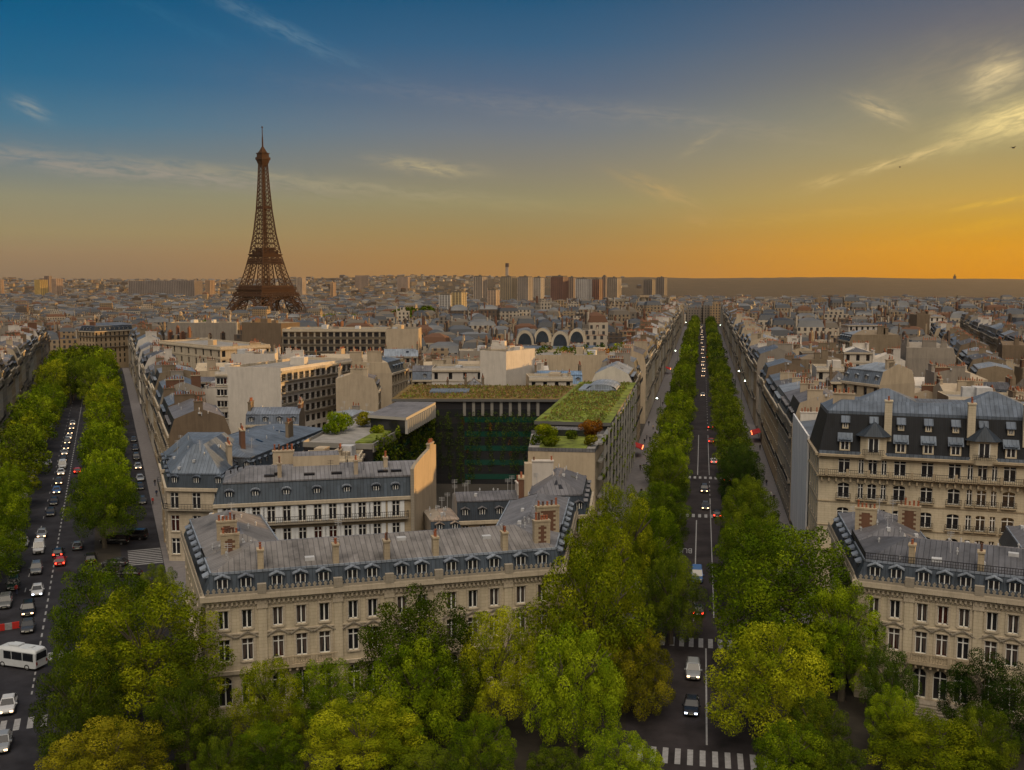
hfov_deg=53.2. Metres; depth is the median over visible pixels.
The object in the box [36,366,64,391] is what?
plane tree
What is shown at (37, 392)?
plane tree
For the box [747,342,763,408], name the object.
haussmann house
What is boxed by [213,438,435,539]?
shuttered house
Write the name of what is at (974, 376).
town house
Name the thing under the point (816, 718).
plane tree
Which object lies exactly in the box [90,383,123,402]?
plane tree
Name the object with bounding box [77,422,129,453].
plane tree
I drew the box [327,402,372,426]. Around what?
zinc workshop
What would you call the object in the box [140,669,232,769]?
plane tree
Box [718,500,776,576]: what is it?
plane tree
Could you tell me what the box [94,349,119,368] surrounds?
plane tree
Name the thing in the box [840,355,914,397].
cream gable house
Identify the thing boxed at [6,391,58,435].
plane tree
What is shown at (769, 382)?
haussmann house
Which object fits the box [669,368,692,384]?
plane tree
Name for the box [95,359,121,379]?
plane tree
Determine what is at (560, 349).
shrub
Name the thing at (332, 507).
window
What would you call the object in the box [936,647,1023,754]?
plane tree
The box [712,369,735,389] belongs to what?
plane tree
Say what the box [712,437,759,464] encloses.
plane tree
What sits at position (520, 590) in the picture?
window
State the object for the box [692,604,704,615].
car
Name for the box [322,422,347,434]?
shrub
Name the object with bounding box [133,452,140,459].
suv
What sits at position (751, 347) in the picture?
haussmann house
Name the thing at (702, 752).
crosswalk paint
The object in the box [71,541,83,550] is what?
car
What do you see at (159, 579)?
plane tree
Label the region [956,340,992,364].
haussmann house
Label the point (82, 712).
plane tree
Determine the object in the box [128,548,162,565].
crosswalk paint
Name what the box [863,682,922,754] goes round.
plane tree
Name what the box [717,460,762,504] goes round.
plane tree
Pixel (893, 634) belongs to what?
window
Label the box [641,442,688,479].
plane tree
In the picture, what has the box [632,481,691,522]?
plane tree
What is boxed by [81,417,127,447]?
plane tree
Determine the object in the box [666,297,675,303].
palace wing
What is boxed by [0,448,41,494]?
plane tree
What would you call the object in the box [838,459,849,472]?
window
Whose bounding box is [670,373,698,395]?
plane tree
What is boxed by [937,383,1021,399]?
town house
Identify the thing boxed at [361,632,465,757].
plane tree
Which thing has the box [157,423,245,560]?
corner pavilion
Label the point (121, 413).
plane tree
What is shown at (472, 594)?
window
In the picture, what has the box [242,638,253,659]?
window
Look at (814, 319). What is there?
distant rooftops
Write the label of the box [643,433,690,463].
plane tree
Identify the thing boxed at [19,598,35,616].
suv
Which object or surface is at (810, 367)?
town house
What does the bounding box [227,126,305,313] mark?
lattice tower
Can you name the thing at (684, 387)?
plane tree
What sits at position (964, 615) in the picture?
window
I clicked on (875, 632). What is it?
window
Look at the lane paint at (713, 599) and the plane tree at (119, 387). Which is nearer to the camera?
the lane paint at (713, 599)
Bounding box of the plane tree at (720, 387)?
[712,381,735,404]
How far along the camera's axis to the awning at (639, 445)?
287.92 m
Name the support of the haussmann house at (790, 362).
on the ground
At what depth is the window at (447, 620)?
123.49 m
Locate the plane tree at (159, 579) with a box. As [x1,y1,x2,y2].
[135,562,182,616]
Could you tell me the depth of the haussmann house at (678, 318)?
804.13 m
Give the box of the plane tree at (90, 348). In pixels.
[85,346,97,354]
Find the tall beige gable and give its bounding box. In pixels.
[386,324,421,357]
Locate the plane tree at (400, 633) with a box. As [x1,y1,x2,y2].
[351,583,487,737]
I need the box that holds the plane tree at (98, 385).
[85,381,117,401]
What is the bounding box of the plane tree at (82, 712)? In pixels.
[28,648,132,762]
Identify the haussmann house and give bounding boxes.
[0,333,33,392]
[0,334,27,401]
[0,337,23,397]
[0,347,21,408]
[0,354,16,406]
[0,358,9,428]
[0,371,5,440]
[5,330,34,383]
[5,365,13,419]
[8,320,42,367]
[9,334,30,397]
[14,322,45,362]
[15,326,38,383]
[21,320,47,361]
[29,329,39,374]
[35,320,49,359]
[38,330,44,364]
[129,324,135,371]
[129,326,136,377]
[130,321,151,381]
[131,322,146,384]
[132,325,161,388]
[133,329,159,391]
[134,336,155,398]
[135,339,160,403]
[138,342,158,412]
[140,344,163,419]
[141,344,178,426]
[143,355,173,432]
[145,359,188,439]
[147,358,177,453]
[150,361,201,460]
[153,367,202,467]
[157,385,205,462]
[161,390,230,450]
[592,356,639,447]
[601,345,642,442]
[620,333,653,412]
[620,338,650,423]
[621,328,656,404]
[634,318,665,379]
[635,325,659,394]
[637,329,657,399]
[639,323,662,386]
[639,325,660,389]
[640,319,663,381]
[647,315,667,371]
[649,314,668,369]
[652,311,672,356]
[658,325,666,374]
[661,308,675,351]
[662,307,676,346]
[663,316,671,359]
[665,300,681,333]
[665,304,678,341]
[665,306,677,343]
[667,307,676,333]
[667,325,669,366]
[669,303,679,338]
[669,330,670,361]
[672,322,673,354]
[722,302,733,325]
[724,305,738,338]
[725,306,734,341]
[726,305,744,344]
[727,309,746,349]
[728,311,741,339]
[729,312,749,355]
[730,315,748,358]
[731,313,753,361]
[732,320,741,350]
[732,320,743,363]
[733,320,756,366]
[734,318,760,372]
[736,325,761,375]
[737,318,761,377]
[738,330,757,383]
[739,340,743,386]
[741,328,764,391]
[743,329,778,397]
[745,339,775,403]
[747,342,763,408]
[749,341,766,417]
[751,339,795,425]
[756,356,775,436]
[758,352,804,445]
[761,369,809,456]
[765,368,823,467]
[769,381,831,484]
[774,376,818,503]
[781,377,832,520]
[929,318,946,334]
[930,321,940,335]
[933,321,944,337]
[937,322,945,337]
[939,325,960,339]
[941,322,960,333]
[949,340,958,346]
[950,328,967,338]
[950,330,964,341]
[953,332,990,362]
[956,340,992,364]
[959,309,975,328]
[961,310,975,329]
[963,348,997,362]
[965,311,982,332]
[965,346,1005,371]
[968,315,988,334]
[970,316,985,335]
[970,356,1015,385]
[972,315,991,338]
[975,317,1004,338]
[979,318,998,341]
[982,320,994,342]
[985,319,1004,346]
[988,321,1017,352]
[993,323,1017,352]
[996,326,1014,344]
[1004,331,1017,340]
[1007,326,1023,340]
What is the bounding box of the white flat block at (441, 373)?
[432,364,479,384]
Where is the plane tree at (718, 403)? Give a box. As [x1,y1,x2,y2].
[713,393,742,420]
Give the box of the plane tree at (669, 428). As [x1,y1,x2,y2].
[659,415,693,452]
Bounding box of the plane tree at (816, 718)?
[784,690,853,765]
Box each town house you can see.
[0,320,13,338]
[195,355,230,376]
[195,367,218,387]
[202,381,215,404]
[231,346,279,364]
[245,397,304,428]
[277,344,307,358]
[307,355,323,356]
[321,346,354,357]
[336,362,381,411]
[384,341,418,363]
[396,357,413,384]
[412,357,454,384]
[419,352,440,364]
[423,354,454,364]
[437,353,469,362]
[455,356,479,363]
[459,345,490,360]
[464,355,478,360]
[464,373,483,384]
[513,339,540,345]
[526,369,572,385]
[535,359,548,370]
[569,342,583,345]
[787,333,801,348]
[792,342,811,354]
[799,348,843,363]
[808,341,837,350]
[808,360,811,379]
[812,359,849,383]
[825,363,848,391]
[842,340,871,366]
[870,346,905,366]
[900,335,955,376]
[914,372,924,387]
[914,381,935,398]
[924,360,970,384]
[933,372,983,398]
[934,362,987,381]
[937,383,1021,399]
[980,385,1023,396]
[983,374,1012,391]
[997,335,1023,364]
[1005,358,1016,371]
[1014,356,1023,383]
[1015,395,1023,401]
[1016,379,1023,388]
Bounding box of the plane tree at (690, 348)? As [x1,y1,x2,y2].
[680,345,698,362]
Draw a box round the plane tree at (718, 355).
[710,350,727,360]
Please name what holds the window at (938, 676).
in the stone mansion at (940, 606)
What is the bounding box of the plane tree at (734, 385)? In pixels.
[711,380,739,400]
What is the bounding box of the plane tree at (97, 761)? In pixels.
[34,715,175,769]
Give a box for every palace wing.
[608,299,628,301]
[637,295,648,300]
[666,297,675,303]
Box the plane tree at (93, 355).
[83,352,102,363]
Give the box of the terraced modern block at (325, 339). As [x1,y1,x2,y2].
[282,324,388,355]
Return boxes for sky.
[0,0,1023,279]
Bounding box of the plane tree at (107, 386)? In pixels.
[83,381,120,409]
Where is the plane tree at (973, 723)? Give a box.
[947,699,1020,769]
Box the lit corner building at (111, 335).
[78,320,134,367]
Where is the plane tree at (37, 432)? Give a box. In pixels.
[0,423,52,466]
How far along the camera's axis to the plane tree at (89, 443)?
236.73 m
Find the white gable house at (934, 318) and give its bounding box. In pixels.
[924,310,944,333]
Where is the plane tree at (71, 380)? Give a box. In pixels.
[56,364,82,404]
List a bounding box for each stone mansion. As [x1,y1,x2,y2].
[180,492,577,718]
[827,498,1023,728]
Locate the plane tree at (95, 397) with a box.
[82,393,122,421]
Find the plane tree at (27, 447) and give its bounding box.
[0,425,52,479]
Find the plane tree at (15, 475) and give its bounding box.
[0,461,34,508]
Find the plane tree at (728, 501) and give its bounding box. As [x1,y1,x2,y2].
[715,481,783,539]
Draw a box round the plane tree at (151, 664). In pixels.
[66,580,236,735]
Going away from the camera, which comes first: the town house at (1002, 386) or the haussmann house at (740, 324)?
the town house at (1002, 386)
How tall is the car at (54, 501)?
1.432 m
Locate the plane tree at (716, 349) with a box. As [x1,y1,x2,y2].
[706,347,724,362]
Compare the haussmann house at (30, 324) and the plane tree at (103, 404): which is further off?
the haussmann house at (30, 324)
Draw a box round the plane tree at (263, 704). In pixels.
[226,654,307,747]
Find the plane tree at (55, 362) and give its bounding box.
[39,358,66,370]
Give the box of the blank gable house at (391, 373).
[332,346,408,408]
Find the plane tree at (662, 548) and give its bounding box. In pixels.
[626,505,686,606]
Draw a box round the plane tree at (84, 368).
[76,363,97,389]
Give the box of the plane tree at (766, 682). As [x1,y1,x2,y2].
[703,618,839,746]
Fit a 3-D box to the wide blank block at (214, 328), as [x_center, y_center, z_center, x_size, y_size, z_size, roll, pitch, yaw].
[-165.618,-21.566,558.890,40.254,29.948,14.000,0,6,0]
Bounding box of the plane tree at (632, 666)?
[600,624,675,720]
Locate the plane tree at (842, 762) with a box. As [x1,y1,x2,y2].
[804,738,867,769]
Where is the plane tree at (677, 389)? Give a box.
[663,387,693,404]
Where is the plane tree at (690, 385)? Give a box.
[670,373,696,399]
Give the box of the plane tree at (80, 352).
[62,348,83,358]
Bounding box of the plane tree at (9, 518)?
[0,483,31,560]
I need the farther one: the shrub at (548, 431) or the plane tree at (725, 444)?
the plane tree at (725, 444)
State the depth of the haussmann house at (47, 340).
572.40 m
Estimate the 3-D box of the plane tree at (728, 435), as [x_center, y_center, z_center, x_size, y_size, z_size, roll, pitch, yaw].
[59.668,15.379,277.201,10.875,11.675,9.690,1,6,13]
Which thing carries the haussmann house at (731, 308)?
on the ground
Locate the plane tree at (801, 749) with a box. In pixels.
[751,718,837,769]
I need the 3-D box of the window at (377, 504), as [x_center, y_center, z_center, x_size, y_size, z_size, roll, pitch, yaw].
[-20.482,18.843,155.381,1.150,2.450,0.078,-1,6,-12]
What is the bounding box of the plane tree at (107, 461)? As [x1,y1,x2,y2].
[82,447,136,494]
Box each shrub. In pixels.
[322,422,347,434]
[326,411,354,430]
[355,411,370,425]
[369,424,383,433]
[529,433,543,444]
[535,347,547,354]
[535,423,557,437]
[542,435,560,446]
[556,346,563,352]
[563,346,575,354]
[565,430,577,438]
[577,419,603,435]
[584,434,597,445]
[612,342,622,348]
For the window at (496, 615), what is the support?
in the stone mansion at (267, 593)
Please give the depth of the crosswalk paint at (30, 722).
115.47 m
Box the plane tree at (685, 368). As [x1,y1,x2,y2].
[671,364,696,385]
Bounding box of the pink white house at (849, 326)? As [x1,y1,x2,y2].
[840,318,880,333]
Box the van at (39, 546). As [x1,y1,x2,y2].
[31,538,45,553]
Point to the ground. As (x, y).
(442, 490)
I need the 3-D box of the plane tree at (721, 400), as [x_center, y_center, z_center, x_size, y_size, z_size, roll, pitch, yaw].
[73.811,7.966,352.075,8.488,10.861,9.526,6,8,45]
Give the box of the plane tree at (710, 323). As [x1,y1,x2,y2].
[705,321,716,331]
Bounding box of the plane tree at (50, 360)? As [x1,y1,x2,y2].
[43,356,62,366]
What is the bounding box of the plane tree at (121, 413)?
[86,400,128,429]
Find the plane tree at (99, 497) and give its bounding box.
[59,464,146,547]
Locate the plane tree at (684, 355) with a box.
[679,350,694,363]
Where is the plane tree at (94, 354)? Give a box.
[82,351,105,358]
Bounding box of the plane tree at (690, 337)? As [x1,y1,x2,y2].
[683,334,694,341]
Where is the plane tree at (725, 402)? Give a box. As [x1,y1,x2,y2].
[714,394,744,424]
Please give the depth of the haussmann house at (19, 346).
403.56 m
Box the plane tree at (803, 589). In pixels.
[705,523,857,680]
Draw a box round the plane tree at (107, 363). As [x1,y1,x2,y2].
[94,356,119,378]
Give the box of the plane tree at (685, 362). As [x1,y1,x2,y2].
[677,360,695,376]
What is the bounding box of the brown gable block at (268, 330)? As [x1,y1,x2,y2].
[242,318,299,350]
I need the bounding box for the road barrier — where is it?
[0,621,19,630]
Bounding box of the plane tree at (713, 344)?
[706,343,723,356]
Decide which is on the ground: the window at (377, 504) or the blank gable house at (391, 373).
the blank gable house at (391, 373)
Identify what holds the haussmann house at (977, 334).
on the ground
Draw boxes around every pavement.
[0,397,61,553]
[122,368,185,621]
[174,658,625,769]
[574,326,687,630]
[718,326,820,640]
[778,626,1023,769]
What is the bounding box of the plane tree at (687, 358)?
[677,356,691,363]
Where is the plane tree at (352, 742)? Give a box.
[297,691,429,769]
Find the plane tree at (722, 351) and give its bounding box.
[709,346,728,358]
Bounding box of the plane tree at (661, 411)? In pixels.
[655,403,693,430]
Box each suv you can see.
[0,591,12,608]
[5,574,20,590]
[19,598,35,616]
[29,559,42,574]
[63,437,70,443]
[84,552,97,564]
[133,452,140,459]
[684,656,701,679]
[700,483,708,492]
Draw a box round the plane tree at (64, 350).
[56,347,67,355]
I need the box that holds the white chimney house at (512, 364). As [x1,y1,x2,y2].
[480,343,534,385]
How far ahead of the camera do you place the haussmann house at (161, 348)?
367.66 m
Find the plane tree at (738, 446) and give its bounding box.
[717,439,757,474]
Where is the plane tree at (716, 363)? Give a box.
[708,358,728,372]
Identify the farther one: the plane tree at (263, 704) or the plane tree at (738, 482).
the plane tree at (738, 482)
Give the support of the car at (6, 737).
on the side avenue road at (22, 754)
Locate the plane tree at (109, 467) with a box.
[74,462,135,523]
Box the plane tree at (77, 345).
[69,343,87,357]
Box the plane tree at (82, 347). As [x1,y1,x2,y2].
[68,345,87,351]
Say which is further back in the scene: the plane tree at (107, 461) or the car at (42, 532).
the plane tree at (107, 461)
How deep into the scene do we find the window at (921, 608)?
118.75 m
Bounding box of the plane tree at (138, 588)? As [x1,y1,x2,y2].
[47,558,160,684]
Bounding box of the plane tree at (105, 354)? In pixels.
[91,347,117,366]
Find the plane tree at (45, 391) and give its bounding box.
[32,384,66,414]
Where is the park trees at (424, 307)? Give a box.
[392,305,435,317]
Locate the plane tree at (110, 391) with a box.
[84,382,119,413]
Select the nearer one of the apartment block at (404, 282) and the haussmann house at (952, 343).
the haussmann house at (952, 343)
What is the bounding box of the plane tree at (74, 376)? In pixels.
[64,364,87,399]
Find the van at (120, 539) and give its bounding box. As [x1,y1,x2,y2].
[100,533,129,544]
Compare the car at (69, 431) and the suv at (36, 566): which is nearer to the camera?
the suv at (36, 566)
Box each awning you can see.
[635,442,643,449]
[751,428,760,434]
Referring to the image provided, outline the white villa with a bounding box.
[491,337,506,350]
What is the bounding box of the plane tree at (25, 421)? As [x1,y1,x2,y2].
[0,410,50,448]
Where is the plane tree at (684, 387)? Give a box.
[664,382,693,406]
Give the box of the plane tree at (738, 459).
[715,447,765,488]
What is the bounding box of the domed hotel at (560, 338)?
[516,327,594,349]
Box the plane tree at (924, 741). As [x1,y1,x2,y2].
[860,708,1013,769]
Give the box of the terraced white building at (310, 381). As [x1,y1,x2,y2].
[227,354,353,433]
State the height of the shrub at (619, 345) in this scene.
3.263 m
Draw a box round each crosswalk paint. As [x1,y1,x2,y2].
[0,651,62,730]
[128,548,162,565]
[628,636,777,769]
[686,476,724,517]
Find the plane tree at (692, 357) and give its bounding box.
[684,350,698,365]
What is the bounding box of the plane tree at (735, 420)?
[716,412,747,443]
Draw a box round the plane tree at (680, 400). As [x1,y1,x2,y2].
[663,389,694,420]
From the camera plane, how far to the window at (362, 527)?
155.23 m
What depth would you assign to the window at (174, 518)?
181.08 m
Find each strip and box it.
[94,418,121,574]
[635,428,686,623]
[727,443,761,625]
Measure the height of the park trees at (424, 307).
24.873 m
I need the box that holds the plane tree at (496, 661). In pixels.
[458,604,539,734]
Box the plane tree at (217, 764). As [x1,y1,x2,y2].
[189,736,253,769]
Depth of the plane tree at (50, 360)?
448.06 m
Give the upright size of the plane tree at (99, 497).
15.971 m
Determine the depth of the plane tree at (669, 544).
168.92 m
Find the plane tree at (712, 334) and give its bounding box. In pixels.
[706,332,718,343]
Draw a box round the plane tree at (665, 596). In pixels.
[636,553,707,644]
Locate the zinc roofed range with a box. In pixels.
[160,418,325,542]
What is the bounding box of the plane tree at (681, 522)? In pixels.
[626,495,689,543]
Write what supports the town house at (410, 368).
on the ground
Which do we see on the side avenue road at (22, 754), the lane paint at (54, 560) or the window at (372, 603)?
the lane paint at (54, 560)
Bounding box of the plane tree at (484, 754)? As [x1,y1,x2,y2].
[446,711,517,769]
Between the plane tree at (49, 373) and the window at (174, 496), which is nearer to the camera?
the window at (174, 496)
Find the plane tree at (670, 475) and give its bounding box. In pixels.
[645,452,690,504]
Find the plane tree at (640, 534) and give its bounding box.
[581,481,656,619]
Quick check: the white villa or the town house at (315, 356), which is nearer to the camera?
the white villa
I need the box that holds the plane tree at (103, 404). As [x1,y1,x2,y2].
[82,395,122,435]
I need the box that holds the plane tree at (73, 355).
[66,352,83,362]
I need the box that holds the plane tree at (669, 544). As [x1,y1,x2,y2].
[617,506,684,577]
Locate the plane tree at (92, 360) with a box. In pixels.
[79,357,104,367]
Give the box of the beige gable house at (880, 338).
[838,324,900,353]
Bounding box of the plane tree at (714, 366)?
[709,358,728,375]
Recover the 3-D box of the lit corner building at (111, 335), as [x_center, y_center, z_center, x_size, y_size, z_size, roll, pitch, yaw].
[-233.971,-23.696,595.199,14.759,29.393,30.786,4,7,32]
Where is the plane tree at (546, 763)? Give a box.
[526,743,589,769]
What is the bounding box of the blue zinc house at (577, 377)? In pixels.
[534,361,581,385]
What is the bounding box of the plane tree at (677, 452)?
[650,446,692,495]
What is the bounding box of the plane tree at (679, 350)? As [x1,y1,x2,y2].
[678,344,696,358]
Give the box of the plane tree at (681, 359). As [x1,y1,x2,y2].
[674,357,695,376]
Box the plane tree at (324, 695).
[284,657,367,745]
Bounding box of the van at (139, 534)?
[126,528,147,540]
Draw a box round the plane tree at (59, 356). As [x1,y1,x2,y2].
[46,354,69,367]
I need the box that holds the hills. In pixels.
[8,276,1023,297]
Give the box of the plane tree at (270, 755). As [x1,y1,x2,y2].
[229,720,308,769]
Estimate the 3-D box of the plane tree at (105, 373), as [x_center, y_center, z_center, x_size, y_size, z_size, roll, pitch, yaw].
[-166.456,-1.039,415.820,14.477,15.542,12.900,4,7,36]
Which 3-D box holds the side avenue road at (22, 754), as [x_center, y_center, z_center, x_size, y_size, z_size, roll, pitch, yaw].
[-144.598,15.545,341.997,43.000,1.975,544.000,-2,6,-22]
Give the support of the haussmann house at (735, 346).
on the ground
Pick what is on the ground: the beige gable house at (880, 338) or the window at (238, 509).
the beige gable house at (880, 338)
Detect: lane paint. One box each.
[21,398,82,693]
[695,435,713,744]
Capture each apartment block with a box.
[0,280,3,293]
[34,280,47,295]
[44,276,51,291]
[51,278,63,294]
[128,281,202,296]
[205,280,214,294]
[296,278,305,294]
[330,282,335,297]
[355,275,368,289]
[397,277,409,290]
[439,292,451,309]
[452,289,466,306]
[488,288,499,306]
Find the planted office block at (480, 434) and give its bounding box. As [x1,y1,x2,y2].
[303,379,637,542]
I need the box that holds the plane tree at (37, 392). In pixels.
[19,390,60,418]
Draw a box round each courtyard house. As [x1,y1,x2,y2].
[308,443,364,461]
[452,475,518,527]
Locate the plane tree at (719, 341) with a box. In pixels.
[710,338,722,345]
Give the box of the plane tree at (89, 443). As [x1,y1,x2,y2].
[77,432,126,479]
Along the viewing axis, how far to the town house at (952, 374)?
291.07 m
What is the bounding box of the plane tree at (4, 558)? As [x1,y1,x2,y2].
[0,525,26,580]
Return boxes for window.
[3,650,10,658]
[11,651,21,660]
[22,653,32,661]
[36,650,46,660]
[170,492,178,508]
[171,515,179,530]
[172,538,179,553]
[192,493,200,508]
[216,378,222,383]
[217,389,223,395]
[217,401,224,406]
[218,612,228,629]
[218,640,230,661]
[219,678,232,706]
[237,508,244,512]
[242,610,251,627]
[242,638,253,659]
[242,675,255,702]
[252,507,259,514]
[267,506,275,521]
[273,607,282,624]
[273,635,283,656]
[273,672,285,697]
[283,505,290,521]
[283,528,290,539]
[296,605,305,622]
[296,633,306,654]
[297,670,308,694]
[298,505,305,520]
[299,527,306,538]
[314,504,321,519]
[314,526,321,537]
[319,603,328,620]
[319,631,329,652]
[319,667,331,690]
[329,503,336,518]
[329,526,336,536]
[344,503,351,518]
[344,525,351,535]
[348,601,357,617]
[348,628,358,649]
[348,665,359,692]
[358,502,365,517]
[359,524,365,534]
[367,664,379,690]
[368,599,376,616]
[373,501,380,516]
[374,523,380,533]
[392,500,399,515]
[392,522,399,531]
[398,597,405,611]
[447,592,455,609]
[447,620,455,638]
[468,617,477,637]
[469,590,476,607]
[490,588,497,605]
[490,615,498,635]
[515,647,525,672]
[516,613,524,632]
[517,586,524,602]
[538,585,545,600]
[538,611,546,629]
[837,483,848,497]
[837,507,847,514]
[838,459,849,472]
[858,460,863,473]
[858,484,862,498]
[867,484,875,498]
[867,625,877,646]
[868,460,876,474]
[869,598,878,614]
[880,485,885,499]
[881,461,886,474]
[888,628,899,649]
[890,600,899,618]
[893,486,904,500]
[894,461,905,475]
[912,668,925,697]
[915,632,926,653]
[917,603,926,621]
[920,488,931,502]
[920,513,930,527]
[921,463,933,477]
[932,671,946,699]
[935,634,947,656]
[937,606,947,624]
[946,514,958,529]
[947,489,959,504]
[948,464,960,478]
[953,675,967,701]
[956,637,968,659]
[959,609,969,627]
[965,515,970,530]
[966,490,971,504]
[967,465,972,479]
[975,516,984,531]
[976,491,985,505]
[978,466,986,480]
[984,641,996,662]
[986,612,997,630]
[989,517,994,531]
[990,491,995,506]
[992,466,997,480]
[1001,518,1013,532]
[1002,492,1014,507]
[1002,682,1016,711]
[1003,467,1015,481]
[1005,644,1017,666]
[1007,615,1018,633]
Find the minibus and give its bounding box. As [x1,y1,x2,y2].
[0,641,47,670]
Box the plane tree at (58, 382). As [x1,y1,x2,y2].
[29,376,65,399]
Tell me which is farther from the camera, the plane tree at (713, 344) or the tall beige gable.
the plane tree at (713, 344)
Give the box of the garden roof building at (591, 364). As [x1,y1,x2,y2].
[535,347,620,381]
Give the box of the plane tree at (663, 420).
[653,409,689,444]
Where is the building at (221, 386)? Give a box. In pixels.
[214,363,238,425]
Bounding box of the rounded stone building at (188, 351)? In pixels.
[159,338,270,369]
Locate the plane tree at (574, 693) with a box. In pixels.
[519,619,626,756]
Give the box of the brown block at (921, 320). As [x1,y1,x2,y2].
[909,312,929,334]
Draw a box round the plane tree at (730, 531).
[705,513,798,606]
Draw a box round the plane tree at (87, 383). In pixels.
[76,368,103,399]
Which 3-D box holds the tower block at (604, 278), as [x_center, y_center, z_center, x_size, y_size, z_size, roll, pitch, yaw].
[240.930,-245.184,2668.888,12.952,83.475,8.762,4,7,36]
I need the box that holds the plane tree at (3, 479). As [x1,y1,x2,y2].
[0,474,31,533]
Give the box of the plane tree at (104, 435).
[76,424,125,465]
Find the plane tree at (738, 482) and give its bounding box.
[721,474,768,520]
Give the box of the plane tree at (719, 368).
[710,364,733,387]
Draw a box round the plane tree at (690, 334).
[686,333,698,346]
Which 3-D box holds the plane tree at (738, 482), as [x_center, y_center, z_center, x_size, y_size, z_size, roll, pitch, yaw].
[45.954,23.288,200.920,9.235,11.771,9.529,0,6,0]
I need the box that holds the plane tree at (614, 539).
[563,515,645,655]
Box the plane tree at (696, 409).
[666,395,697,418]
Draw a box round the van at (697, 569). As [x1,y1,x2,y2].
[691,564,703,582]
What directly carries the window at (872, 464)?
in the slate roofed hotel at (955, 468)
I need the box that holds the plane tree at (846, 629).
[802,575,887,701]
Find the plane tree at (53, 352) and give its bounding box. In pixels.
[44,350,64,362]
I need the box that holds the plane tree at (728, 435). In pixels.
[712,422,752,453]
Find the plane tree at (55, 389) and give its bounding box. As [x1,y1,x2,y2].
[27,382,68,404]
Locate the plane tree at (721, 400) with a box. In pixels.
[713,393,734,414]
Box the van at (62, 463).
[57,459,66,468]
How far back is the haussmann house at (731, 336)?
640.86 m
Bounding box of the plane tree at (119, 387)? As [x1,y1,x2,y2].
[92,376,123,395]
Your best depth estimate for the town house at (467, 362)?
345.72 m
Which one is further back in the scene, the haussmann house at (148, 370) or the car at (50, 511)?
the haussmann house at (148, 370)
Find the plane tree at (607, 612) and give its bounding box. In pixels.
[520,539,658,700]
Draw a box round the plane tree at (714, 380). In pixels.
[708,369,733,396]
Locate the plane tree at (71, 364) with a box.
[62,363,80,395]
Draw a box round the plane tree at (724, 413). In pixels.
[709,404,746,438]
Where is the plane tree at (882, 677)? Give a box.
[858,643,922,722]
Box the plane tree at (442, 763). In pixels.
[392,742,467,769]
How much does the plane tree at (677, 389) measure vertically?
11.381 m
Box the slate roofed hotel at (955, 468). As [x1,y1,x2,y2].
[806,387,1023,586]
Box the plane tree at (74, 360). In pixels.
[67,355,84,363]
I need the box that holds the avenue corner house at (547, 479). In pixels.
[518,456,593,595]
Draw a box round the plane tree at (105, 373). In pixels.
[86,363,120,387]
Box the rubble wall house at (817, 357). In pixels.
[794,347,841,371]
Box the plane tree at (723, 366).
[712,361,730,374]
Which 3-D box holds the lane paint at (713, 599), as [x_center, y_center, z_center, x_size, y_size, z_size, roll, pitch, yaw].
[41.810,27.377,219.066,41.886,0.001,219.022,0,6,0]
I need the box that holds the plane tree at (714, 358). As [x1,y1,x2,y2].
[707,351,726,366]
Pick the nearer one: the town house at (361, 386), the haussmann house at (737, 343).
the town house at (361, 386)
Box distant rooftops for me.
[0,274,1023,358]
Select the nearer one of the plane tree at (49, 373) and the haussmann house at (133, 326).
the plane tree at (49, 373)
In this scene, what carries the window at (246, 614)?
in the stone mansion at (267, 593)
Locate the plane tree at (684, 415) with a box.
[658,408,693,435]
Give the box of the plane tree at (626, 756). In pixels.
[580,728,664,769]
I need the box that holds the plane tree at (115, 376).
[100,368,123,385]
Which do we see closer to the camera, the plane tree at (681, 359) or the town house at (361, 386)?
the town house at (361, 386)
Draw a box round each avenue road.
[0,367,195,769]
[570,326,803,769]
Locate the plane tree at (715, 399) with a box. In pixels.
[708,390,736,413]
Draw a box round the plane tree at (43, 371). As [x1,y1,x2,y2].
[30,363,70,397]
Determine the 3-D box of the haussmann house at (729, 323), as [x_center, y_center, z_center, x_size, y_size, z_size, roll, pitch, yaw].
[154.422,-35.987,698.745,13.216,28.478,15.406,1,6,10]
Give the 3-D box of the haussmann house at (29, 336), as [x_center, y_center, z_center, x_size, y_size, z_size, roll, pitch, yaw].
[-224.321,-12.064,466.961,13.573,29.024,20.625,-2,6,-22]
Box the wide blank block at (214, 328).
[167,318,241,340]
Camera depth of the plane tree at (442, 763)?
97.38 m
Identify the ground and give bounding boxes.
[141,324,798,545]
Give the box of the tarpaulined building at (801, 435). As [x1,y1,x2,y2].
[790,407,819,554]
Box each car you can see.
[0,693,17,714]
[0,728,12,752]
[9,561,21,572]
[18,536,29,547]
[19,617,35,633]
[29,583,44,596]
[35,527,47,537]
[45,507,55,516]
[49,496,58,505]
[51,485,60,493]
[52,547,64,557]
[54,477,62,484]
[54,556,66,565]
[56,468,64,475]
[60,449,68,454]
[62,443,69,448]
[66,429,72,433]
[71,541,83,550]
[73,467,80,473]
[88,566,115,576]
[101,557,128,566]
[115,567,142,577]
[130,436,136,441]
[131,444,138,450]
[134,462,141,468]
[136,474,144,480]
[136,482,144,489]
[139,495,146,503]
[682,694,700,715]
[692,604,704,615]
[700,501,710,509]
[712,510,721,517]
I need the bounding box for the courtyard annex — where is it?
[424,494,460,529]
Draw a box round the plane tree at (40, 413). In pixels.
[0,407,57,442]
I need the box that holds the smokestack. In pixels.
[505,263,508,275]
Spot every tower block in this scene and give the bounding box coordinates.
[473,275,486,299]
[500,275,516,299]
[518,275,532,299]
[533,276,543,298]
[551,275,568,300]
[568,276,575,298]
[575,277,591,299]
[592,277,602,299]
[602,275,607,297]
[607,276,620,297]
[643,278,655,294]
[656,276,666,294]
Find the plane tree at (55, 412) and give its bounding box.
[14,395,62,427]

